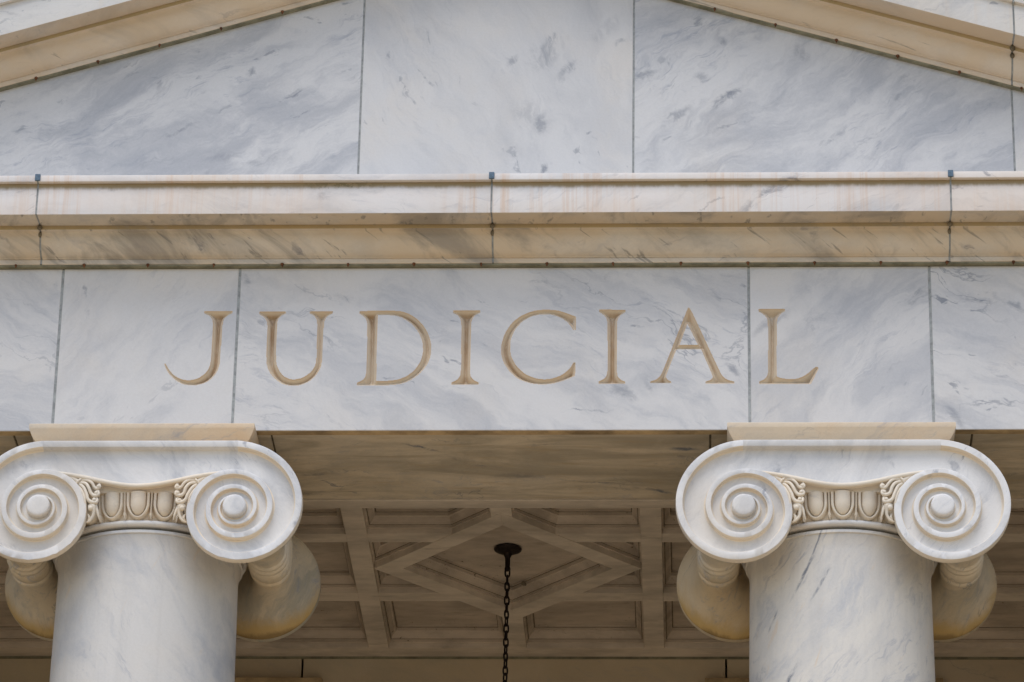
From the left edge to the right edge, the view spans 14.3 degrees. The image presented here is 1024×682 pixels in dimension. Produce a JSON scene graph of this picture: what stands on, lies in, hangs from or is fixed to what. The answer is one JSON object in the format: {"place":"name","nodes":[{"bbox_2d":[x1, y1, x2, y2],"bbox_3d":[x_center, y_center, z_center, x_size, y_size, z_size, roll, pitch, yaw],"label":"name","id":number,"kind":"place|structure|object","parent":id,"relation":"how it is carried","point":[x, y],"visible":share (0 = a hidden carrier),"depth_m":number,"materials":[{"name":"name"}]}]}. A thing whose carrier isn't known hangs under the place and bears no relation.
{"place":"outdoors","nodes":[
{"label":"outdoors","id":0,"kind":"place"},
{"bbox_3d":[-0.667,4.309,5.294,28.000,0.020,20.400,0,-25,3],"label":"forecourt","id":1,"kind":"structure","parent":0,"visible":0},
{"bbox_2d":[0,0,1023,681],"bbox_3d":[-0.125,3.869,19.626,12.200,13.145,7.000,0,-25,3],"label":"courthouse","id":2,"kind":"structure","parent":1,"relation":"on","point":[654,340],"depth_m":20.52,"materials":[{"name":"stone"}]},
{"bbox_2d":[494,543,521,681],"bbox_3d":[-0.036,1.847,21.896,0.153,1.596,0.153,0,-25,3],"label":"lamp chain","id":3,"kind":"object","parent":2,"relation":"hanging from","point":[507,550],"visible":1,"depth_m":22.14,"materials":[{"name":"metal"}]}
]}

